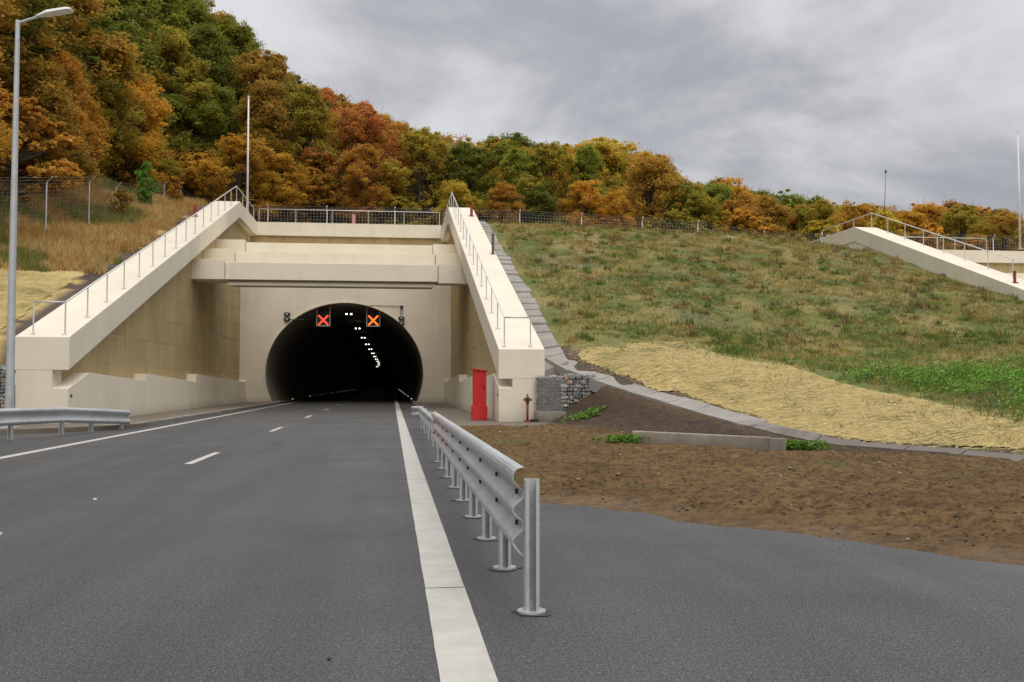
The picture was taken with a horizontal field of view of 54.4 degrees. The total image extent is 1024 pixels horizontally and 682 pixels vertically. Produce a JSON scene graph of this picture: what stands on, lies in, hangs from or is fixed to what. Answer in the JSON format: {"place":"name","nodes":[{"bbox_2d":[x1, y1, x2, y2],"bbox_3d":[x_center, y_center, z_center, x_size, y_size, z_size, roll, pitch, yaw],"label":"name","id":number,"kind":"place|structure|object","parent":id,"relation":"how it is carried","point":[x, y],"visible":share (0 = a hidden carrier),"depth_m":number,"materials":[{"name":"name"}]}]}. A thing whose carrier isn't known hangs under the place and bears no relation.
{"place":"outdoors","nodes":[
{"label":"outdoors","id":0,"kind":"place"},
{"bbox_2d":[0,136,206,372],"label":"hillside","id":1,"kind":"structure","parent":0,"point":[42,310],"depth_m":38.56,"materials":[{"name":"plant"}]},
{"bbox_2d":[0,122,27,163],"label":"broadleaf tree","id":2,"kind":"object","parent":1,"relation":"on","point":[6,141],"visible":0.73,"depth_m":43.09,"materials":[{"name":"orange plant"}]},
{"bbox_2d":[0,268,84,328],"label":"straw mat","id":3,"kind":"object","parent":1,"relation":"on","point":[32,286],"visible":0.81,"depth_m":38.83,"materials":[{"name":"wicker"}]},
{"bbox_2d":[0,89,86,201],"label":"broadleaf tree","id":4,"kind":"object","parent":1,"relation":"on","point":[59,169],"visible":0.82,"depth_m":51.93,"materials":[{"name":"orange plant"}]},
{"bbox_2d":[0,0,93,97],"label":"broadleaf tree","id":5,"kind":"object","parent":1,"relation":"on","point":[8,11],"visible":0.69,"depth_m":54.78,"materials":[{"name":"orange plant"}]},
{"bbox_2d":[1,56,105,195],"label":"broadleaf tree","id":6,"kind":"object","parent":1,"relation":"on","point":[45,91],"visible":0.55,"depth_m":55.33,"materials":[{"name":"orange plant"}]},
{"bbox_2d":[0,0,124,117],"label":"broadleaf tree","id":7,"kind":"object","parent":1,"relation":"on","point":[50,4],"visible":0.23,"depth_m":59.40,"materials":[{"name":"orange plant"}]},
{"bbox_2d":[31,49,112,179],"bbox_3d":[-27.028,-13.417,60.051,7.201,8.495,5.869,-2,-3,33],"label":"broadleaf tree","id":8,"kind":"object","parent":1,"relation":"on","point":[74,73],"visible":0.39,"depth_m":60.08,"materials":[{"name":"orange plant"}]},
{"bbox_2d":[50,73,114,153],"bbox_3d":[-28.716,-14.237,63.969,6.363,6.730,5.457,2,-3,-43],"label":"broadleaf tree","id":9,"kind":"object","parent":1,"relation":"on","point":[97,122],"visible":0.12,"depth_m":64.42,"materials":[{"name":"orange plant"}]},
{"bbox_2d":[6,0,161,115],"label":"broadleaf tree","id":10,"kind":"object","parent":1,"relation":"on","point":[115,53],"visible":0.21,"depth_m":65.60,"materials":[{"name":"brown plant"}]},
{"bbox_2d":[0,176,168,228],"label":"wire fence","id":11,"kind":"object","parent":1,"relation":"on","point":[88,210],"visible":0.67,"depth_m":49.27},
{"bbox_2d":[56,0,136,113],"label":"broadleaf tree","id":12,"kind":"object","parent":1,"relation":"on","point":[114,10],"visible":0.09,"depth_m":70.28,"materials":[{"name":"green plant"}]},
{"bbox_2d":[0,150,206,274],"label":"dry grass","id":13,"kind":"structure","parent":1,"relation":"on","point":[138,225],"depth_m":50.83,"materials":[{"name":"plant"}]},
{"bbox_2d":[82,43,146,173],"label":"broadleaf tree","id":14,"kind":"object","parent":1,"relation":"on","point":[113,105],"visible":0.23,"depth_m":68.37,"materials":[{"name":"green plant"}]},
{"bbox_2d":[109,189,132,213],"bbox_3d":[-22.552,-7.949,57.485,1.198,1.773,1.574,-1,-3,29],"label":"shrub","id":15,"kind":"object","parent":1,"relation":"on","point":[122,195],"visible":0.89,"depth_m":57.45,"materials":[{"name":"brown plant"}]},
{"bbox_2d":[100,65,176,189],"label":"broadleaf tree","id":16,"kind":"object","parent":1,"relation":"on","point":[147,150],"visible":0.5,"depth_m":72.79,"materials":[{"name":"orange plant"}]},
{"bbox_2d":[129,160,159,204],"bbox_3d":[-22.830,-9.651,61.681,1.762,3.191,1.313,2,-3,-33],"label":"shrub","id":17,"kind":"object","parent":1,"relation":"on","point":[144,196],"visible":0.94,"depth_m":61.53,"materials":[{"name":"green plant"}]},
{"bbox_2d":[0,401,280,433],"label":"walkway","id":18,"kind":"structure","parent":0,"point":[143,420],"depth_m":35.53,"materials":[{"name":"concrete"}]},
{"bbox_2d":[0,7,72,427],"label":"street lamp","id":19,"kind":"object","parent":18,"relation":"on","point":[10,355],"visible":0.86,"depth_m":28.59,"materials":[{"name":"grey metal"}]},
{"bbox_2d":[115,138,380,222],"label":"forest floor","id":20,"kind":"structure","parent":0,"point":[338,220],"depth_m":94.39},
{"bbox_2d":[71,0,182,151],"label":"broadleaf tree","id":21,"kind":"object","parent":20,"relation":"on","point":[142,16],"visible":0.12,"depth_m":77.99,"materials":[{"name":"green plant"}]},
{"bbox_2d":[105,20,173,160],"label":"broadleaf tree","id":22,"kind":"object","parent":20,"relation":"on","point":[150,58],"depth_m":83.47,"materials":[{"name":"green plant"}]},
{"bbox_2d":[111,122,187,194],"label":"broadleaf tree","id":23,"kind":"object","parent":20,"relation":"on","point":[175,169],"visible":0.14,"depth_m":77.45,"materials":[{"name":"orange plant"}]},
{"bbox_2d":[129,0,195,72],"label":"broadleaf tree","id":24,"kind":"object","parent":20,"relation":"on","point":[171,6],"visible":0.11,"depth_m":99.19,"materials":[{"name":"green plant"}]},
{"bbox_2d":[144,22,219,169],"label":"broadleaf tree","id":25,"kind":"object","parent":20,"relation":"on","point":[172,52],"visible":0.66,"depth_m":90.99,"materials":[{"name":"green plant"}]},
{"bbox_2d":[160,0,220,55],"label":"broadleaf tree","id":26,"kind":"object","parent":20,"relation":"on","point":[200,13],"visible":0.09,"depth_m":105.74,"materials":[{"name":"green plant"}]},
{"bbox_2d":[161,152,227,204],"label":"broadleaf tree","id":27,"kind":"object","parent":20,"relation":"on","point":[192,182],"visible":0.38,"depth_m":81.55,"materials":[{"name":"orange plant"}]},
{"bbox_2d":[156,76,240,177],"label":"broadleaf tree","id":28,"kind":"object","parent":20,"relation":"on","point":[208,112],"visible":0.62,"depth_m":89.12,"materials":[{"name":"green plant"}]},
{"bbox_2d":[166,21,256,157],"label":"broadleaf tree","id":29,"kind":"object","parent":20,"relation":"on","point":[208,42],"visible":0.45,"depth_m":97.20,"materials":[{"name":"green plant"}]},
{"bbox_2d":[205,12,256,137],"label":"broadleaf tree","id":30,"kind":"object","parent":20,"relation":"on","point":[241,37],"visible":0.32,"depth_m":105.35,"materials":[{"name":"green plant"}]},
{"bbox_2d":[175,133,292,220],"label":"broadleaf tree","id":31,"kind":"object","parent":20,"relation":"on","point":[236,147],"visible":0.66,"depth_m":84.14,"materials":[{"name":"orange plant"}]},
{"bbox_2d":[216,48,304,156],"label":"broadleaf tree","id":32,"kind":"object","parent":20,"relation":"on","point":[272,67],"visible":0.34,"depth_m":98.43,"materials":[{"name":"brown plant"}]},
{"bbox_2d":[231,77,300,202],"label":"broadleaf tree","id":33,"kind":"object","parent":20,"relation":"on","point":[266,108],"visible":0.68,"depth_m":91.48,"materials":[{"name":"brown plant"}]},
{"bbox_2d":[243,151,314,222],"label":"broadleaf tree","id":34,"kind":"object","parent":20,"relation":"on","point":[282,162],"visible":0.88,"depth_m":84.88,"materials":[{"name":"orange plant"}]},
{"bbox_2d":[268,78,332,166],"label":"broadleaf tree","id":35,"kind":"object","parent":20,"relation":"on","point":[288,95],"visible":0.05,"depth_m":96.42,"materials":[{"name":"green plant"}]},
{"bbox_2d":[270,82,346,219],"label":"broadleaf tree","id":36,"kind":"object","parent":20,"relation":"on","point":[311,112],"visible":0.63,"depth_m":92.05,"materials":[{"name":"green plant"}]},
{"bbox_2d":[278,167,351,223],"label":"broadleaf tree","id":37,"kind":"object","parent":20,"relation":"on","point":[317,189],"visible":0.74,"depth_m":88.44,"materials":[{"name":"orange plant"}]},
{"bbox_2d":[294,100,414,222],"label":"broadleaf tree","id":38,"kind":"object","parent":20,"relation":"on","point":[371,124],"visible":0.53,"depth_m":93.22,"materials":[{"name":"orange plant"}]},
{"bbox_2d":[312,101,404,223],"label":"broadleaf tree","id":39,"kind":"object","parent":20,"relation":"on","point":[333,123],"visible":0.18,"depth_m":96.90,"materials":[{"name":"orange plant"}]},
{"bbox_2d":[322,143,404,223],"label":"broadleaf tree","id":40,"kind":"object","parent":20,"relation":"on","point":[358,165],"visible":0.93,"depth_m":88.51,"materials":[{"name":"orange plant"}]},
{"bbox_2d":[369,120,429,218],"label":"broadleaf tree","id":41,"kind":"object","parent":20,"relation":"on","point":[398,128],"visible":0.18,"depth_m":97.81,"materials":[{"name":"orange plant"}]},
{"bbox_2d":[371,194,429,224],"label":"broadleaf tree","id":42,"kind":"object","parent":20,"relation":"on","point":[398,201],"visible":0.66,"depth_m":88.57,"materials":[{"name":"green plant"}]},
{"bbox_2d":[368,126,469,224],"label":"broadleaf tree","id":43,"kind":"object","parent":20,"relation":"on","point":[421,143],"visible":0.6,"depth_m":93.40,"materials":[{"name":"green plant"}]},
{"bbox_2d":[406,132,468,224],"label":"broadleaf tree","id":44,"kind":"object","parent":20,"relation":"on","point":[446,138],"visible":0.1,"depth_m":98.43,"materials":[{"name":"green plant"}]},
{"bbox_2d":[412,141,498,227],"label":"broadleaf tree","id":45,"kind":"object","parent":20,"relation":"on","point":[465,154],"visible":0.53,"depth_m":94.72,"materials":[{"name":"green plant"}]},
{"bbox_2d":[427,178,485,226],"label":"broadleaf tree","id":46,"kind":"object","parent":20,"relation":"on","point":[457,189],"visible":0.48,"depth_m":87.66,"materials":[{"name":"yellow plant"}]},
{"bbox_2d":[446,138,532,221],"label":"broadleaf tree","id":47,"kind":"object","parent":20,"relation":"on","point":[497,170],"visible":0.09,"depth_m":97.85,"materials":[{"name":"green plant"}]},
{"bbox_2d":[474,181,532,222],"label":"broadleaf tree","id":48,"kind":"object","parent":20,"relation":"on","point":[497,204],"visible":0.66,"depth_m":87.83,"materials":[{"name":"orange plant"}]},
{"bbox_2d":[473,147,554,220],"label":"broadleaf tree","id":49,"kind":"object","parent":20,"relation":"on","point":[517,164],"visible":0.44,"depth_m":92.77,"materials":[{"name":"green plant"}]},
{"bbox_2d":[475,136,566,221],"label":"broadleaf tree","id":50,"kind":"object","parent":20,"relation":"on","point":[501,147],"visible":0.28,"depth_m":97.14,"materials":[{"name":"green plant"}]},
{"bbox_2d":[513,183,565,223],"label":"broadleaf tree","id":51,"kind":"object","parent":20,"relation":"on","point":[541,199],"visible":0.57,"depth_m":89.59,"materials":[{"name":"green plant"}]},
{"bbox_2d":[496,141,583,224],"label":"broadleaf tree","id":52,"kind":"object","parent":20,"relation":"on","point":[554,161],"visible":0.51,"depth_m":93.43,"materials":[{"name":"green plant"}]},
{"bbox_2d":[556,144,607,224],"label":"broadleaf tree","id":53,"kind":"object","parent":20,"relation":"on","point":[586,163],"visible":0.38,"depth_m":95.63,"materials":[{"name":"green plant"}]},
{"bbox_2d":[545,179,622,226],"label":"broadleaf tree","id":54,"kind":"object","parent":20,"relation":"on","point":[585,197],"visible":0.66,"depth_m":90.67,"materials":[{"name":"orange plant"}]},
{"bbox_2d":[556,137,643,217],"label":"broadleaf tree","id":55,"kind":"object","parent":20,"relation":"on","point":[603,146],"visible":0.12,"depth_m":113.23,"materials":[{"name":"yellow plant"}]},
{"bbox_2d":[179,187,1023,250],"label":"wire fence","id":56,"kind":"object","parent":20,"relation":"on","point":[520,210],"visible":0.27,"depth_m":83.42,"materials":[{"name":"metal"}]},
{"bbox_2d":[593,189,636,227],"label":"broadleaf tree","id":57,"kind":"object","parent":20,"relation":"on","point":[612,207],"visible":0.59,"depth_m":91.55,"materials":[{"name":"orange plant"}]},
{"bbox_2d":[613,149,666,226],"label":"broadleaf tree","id":58,"kind":"object","parent":20,"relation":"on","point":[655,195],"visible":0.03,"depth_m":101.78,"materials":[{"name":"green plant"}]},
{"bbox_2d":[600,150,703,228],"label":"broadleaf tree","id":59,"kind":"object","parent":20,"relation":"on","point":[648,173],"visible":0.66,"depth_m":95.01,"materials":[{"name":"orange plant"}]},
{"bbox_2d":[644,208,707,231],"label":"broadleaf tree","id":60,"kind":"object","parent":20,"relation":"on","point":[671,215],"visible":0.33,"depth_m":89.53,"materials":[{"name":"orange plant"}]},
{"bbox_2d":[666,181,723,231],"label":"broadleaf tree","id":61,"kind":"object","parent":20,"relation":"on","point":[688,191],"visible":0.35,"depth_m":94.32,"materials":[{"name":"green plant"}]},
{"bbox_2d":[676,191,730,230],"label":"broadleaf tree","id":62,"kind":"object","parent":20,"relation":"on","point":[709,209],"visible":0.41,"depth_m":92.98,"materials":[{"name":"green plant"}]},
{"bbox_2d":[702,181,735,230],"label":"broadleaf tree","id":63,"kind":"object","parent":20,"relation":"on","point":[714,189],"visible":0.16,"depth_m":102.86,"materials":[{"name":"green plant"}]},
{"bbox_2d":[713,208,779,235],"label":"broadleaf tree","id":64,"kind":"object","parent":20,"relation":"on","point":[742,219],"visible":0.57,"depth_m":92.76,"materials":[{"name":"orange plant"}]},
{"bbox_2d":[718,191,774,233],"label":"broadleaf tree","id":65,"kind":"object","parent":20,"relation":"on","point":[743,202],"visible":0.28,"depth_m":95.83,"materials":[{"name":"orange plant"}]},
{"bbox_2d":[753,195,798,238],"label":"broadleaf tree","id":66,"kind":"object","parent":20,"relation":"on","point":[770,207],"visible":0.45,"depth_m":97.81,"materials":[{"name":"orange plant"}]},
{"bbox_2d":[768,188,809,231],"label":"broadleaf tree","id":67,"kind":"object","parent":20,"relation":"on","point":[793,201],"visible":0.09,"depth_m":122.12,"materials":[{"name":"green plant"}]},
{"bbox_2d":[795,220,842,239],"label":"broadleaf tree","id":68,"kind":"object","parent":20,"relation":"on","point":[815,226],"visible":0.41,"depth_m":91.54,"materials":[{"name":"yellow plant"}]},
{"bbox_2d":[795,198,843,241],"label":"broadleaf tree","id":69,"kind":"object","parent":20,"relation":"on","point":[822,210],"visible":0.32,"depth_m":97.33,"materials":[{"name":"yellow plant"}]},
{"bbox_2d":[827,202,873,231],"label":"broadleaf tree","id":70,"kind":"object","parent":20,"relation":"on","point":[853,212],"visible":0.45,"depth_m":93.41,"materials":[{"name":"orange plant"}]},
{"bbox_2d":[867,208,908,236],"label":"broadleaf tree","id":71,"kind":"object","parent":20,"relation":"on","point":[880,221],"visible":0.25,"depth_m":93.49,"materials":[{"name":"yellow plant"}]},
{"bbox_2d":[892,209,954,249],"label":"broadleaf tree","id":72,"kind":"object","parent":20,"relation":"on","point":[910,218],"visible":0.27,"depth_m":97.99,"materials":[{"name":"orange plant"}]},
{"bbox_2d":[913,222,952,249],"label":"broadleaf tree","id":73,"kind":"object","parent":20,"relation":"on","point":[929,228],"visible":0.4,"depth_m":95.48,"materials":[{"name":"orange plant"}]},
{"bbox_2d":[909,196,971,247],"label":"broadleaf tree","id":74,"kind":"object","parent":20,"relation":"on","point":[931,211],"visible":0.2,"depth_m":107.33,"materials":[{"name":"orange plant"}]},
{"bbox_2d":[935,203,1000,249],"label":"broadleaf tree","id":75,"kind":"object","parent":20,"relation":"on","point":[965,216],"visible":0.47,"depth_m":98.28,"materials":[{"name":"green plant"}]},
{"bbox_2d":[960,209,1023,250],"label":"broadleaf tree","id":76,"kind":"object","parent":20,"relation":"on","point":[1006,221],"visible":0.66,"depth_m":93.88,"materials":[{"name":"orange plant"}]},
{"bbox_2d":[413,402,551,425],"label":"walkway","id":77,"kind":"structure","parent":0,"point":[457,415],"depth_m":40.62,"materials":[{"name":"concrete"}]},
{"bbox_2d":[471,368,487,419],"bbox_3d":[-1.203,1.962,36.660,0.580,1.895,0.580,0,-2,-7],"label":"hose cabinet","id":78,"kind":"object","parent":77,"relation":"on","point":[479,409],"visible":1,"depth_m":36.44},
{"bbox_2d":[0,403,1023,681],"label":"road","id":79,"kind":"structure","parent":0,"point":[254,549],"depth_m":7.02,"materials":[{"name":"asphalt"}]},
{"bbox_2d":[0,407,130,439],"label":"guardrail","id":80,"kind":"object","parent":79,"relation":"on","point":[10,418],"visible":0.87,"depth_m":27.17,"materials":[{"name":"metal"}]},
{"bbox_2d":[0,391,351,458],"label":"edge line","id":81,"kind":"object","parent":79,"relation":"on","point":[12,455],"visible":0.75,"depth_m":26.43,"materials":[{"name":"paint"}]},
{"bbox_2d":[393,391,424,478],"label":"edge line","id":82,"kind":"object","parent":79,"relation":"on","point":[413,468],"visible":0.89,"depth_m":20.57,"materials":[{"name":"paint"}]},
{"bbox_2d":[411,406,436,446],"bbox_3d":[-2.219,2.095,24.950,0.387,0.760,12.804,0,-2,-7],"label":"guardrail","id":83,"kind":"object","parent":79,"relation":"on","point":[426,417],"visible":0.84,"depth_m":25.02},
{"bbox_2d":[407,479,463,587],"bbox_3d":[-0.929,1.858,10.701,0.274,0.001,7.790,0,-2,-7],"label":"edge line","id":84,"kind":"object","parent":79,"relation":"on","point":[438,565],"visible":1,"depth_m":8.77,"materials":[{"name":"paint"}]},
{"bbox_2d":[425,587,497,681],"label":"edge line","id":85,"kind":"object","parent":79,"relation":"on","point":[461,652],"visible":1,"depth_m":5.44,"materials":[{"name":"paint"}]},
{"bbox_2d":[431,411,550,616],"bbox_3d":[-0.650,1.496,12.482,0.316,0.885,13.076,0,-2,-7],"label":"guardrail","id":86,"kind":"object","parent":79,"relation":"on","point":[483,471],"visible":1,"depth_m":7.50,"materials":[{"name":"metal"}]},
{"bbox_2d":[459,373,1023,565],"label":"soil","id":87,"kind":"structure","parent":0,"point":[718,508],"depth_m":13.36,"materials":[{"name":"soil"}]},
{"bbox_2d":[534,411,566,423],"bbox_3d":[1.712,2.766,34.601,2.874,0.650,1.226,-1,-3,31],"label":"gabion footing","id":88,"kind":"object","parent":87,"relation":"on","point":[546,416],"visible":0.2,"depth_m":34.47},
{"bbox_2d":[535,375,566,411],"bbox_3d":[1.606,1.834,34.808,0.919,1.278,1.476,2,-3,-40],"label":"gabion","id":89,"kind":"object","parent":88,"relation":"on","point":[548,388],"visible":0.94,"depth_m":34.48,"materials":[{"name":"stone"}]},
{"bbox_2d":[560,373,594,411],"bbox_3d":[2.350,1.781,34.358,1.355,1.333,1.078,0,-2,6],"label":"gabion","id":90,"kind":"object","parent":88,"relation":"on","point":[574,389],"visible":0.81,"depth_m":33.94,"materials":[{"name":"stone"}]},
{"bbox_2d":[632,431,785,450],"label":"wall","id":91,"kind":"structure","parent":87,"relation":"on","point":[746,442],"depth_m":20.83,"materials":[{"name":"concrete"}]},
{"bbox_2d":[786,439,830,450],"bbox_3d":[5.917,2.182,21.144,1.694,0.260,1.137,-1,-3,29],"label":"weed patch","id":92,"kind":"object","parent":87,"relation":"on","point":[796,444],"visible":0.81,"depth_m":20.84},
{"bbox_2d":[487,221,1023,461],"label":"hillside","id":93,"kind":"structure","parent":0,"point":[549,313],"depth_m":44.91,"materials":[{"name":"plant"}]},
{"bbox_2d":[479,221,567,374],"bbox_3d":[-0.762,-3.595,55.745,0.974,11.570,39.254,0,-2,-7],"label":"drainage channel","id":94,"kind":"object","parent":93,"relation":"on","point":[554,351],"visible":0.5,"depth_m":43.09,"materials":[{"name":"concrete"}]},
{"bbox_2d":[489,218,1023,346],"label":"grass clumps","id":95,"kind":"object","parent":93,"relation":"on","point":[915,281],"visible":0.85,"depth_m":51.39,"materials":[{"name":"plant"}]},
{"bbox_2d":[545,357,1023,460],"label":"drainage channel","id":96,"kind":"object","parent":93,"relation":"on","point":[598,381],"visible":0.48,"depth_m":26.77,"materials":[{"name":"concrete"}]},
{"bbox_2d":[563,335,1023,453],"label":"straw mat","id":97,"kind":"object","parent":93,"relation":"on","point":[690,372],"visible":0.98,"depth_m":28.64,"materials":[{"name":"wicker"}]},
{"bbox_2d":[661,324,1023,444],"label":"grass","id":98,"kind":"structure","parent":93,"relation":"on","point":[916,365],"depth_m":37.19,"materials":[{"name":"plant"}]},
{"bbox_2d":[813,348,1023,415],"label":"weeds","id":99,"kind":"object","parent":93,"relation":"on","point":[1000,375],"visible":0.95,"depth_m":30.61,"materials":[{"name":"plant"}]},
{"label":"ground","id":100,"kind":"structure","parent":0,"visible":0},
{"bbox_2d":[15,201,544,423],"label":"tunnel portal","id":101,"kind":"object","parent":100,"relation":"on","point":[196,320],"visible":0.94,"depth_m":56.10,"materials":[{"name":"concrete"}]},
{"bbox_2d":[30,186,253,334],"bbox_3d":[-17.361,-5.129,53.371,1.130,11.738,43.160,0,-2,-7],"label":"handrail","id":102,"kind":"object","parent":101,"relation":"on","point":[79,292],"visible":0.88,"depth_m":39.89,"materials":[{"name":"metal"}]},
{"bbox_2d":[444,192,532,346],"bbox_3d":[-2.271,-4.749,56.138,1.100,11.720,41.260,0,-2,-7],"label":"handrail","id":103,"kind":"object","parent":101,"relation":"on","point":[481,268],"visible":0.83,"depth_m":44.63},
{"bbox_2d":[812,227,1023,300],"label":"tunnel portal","id":104,"kind":"object","parent":100,"relation":"on","point":[975,271],"visible":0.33,"depth_m":65.44,"materials":[{"name":"concrete"}]},
{"bbox_2d":[822,213,1023,277],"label":"handrail","id":105,"kind":"object","parent":104,"relation":"on","point":[932,233],"visible":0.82,"depth_m":63.56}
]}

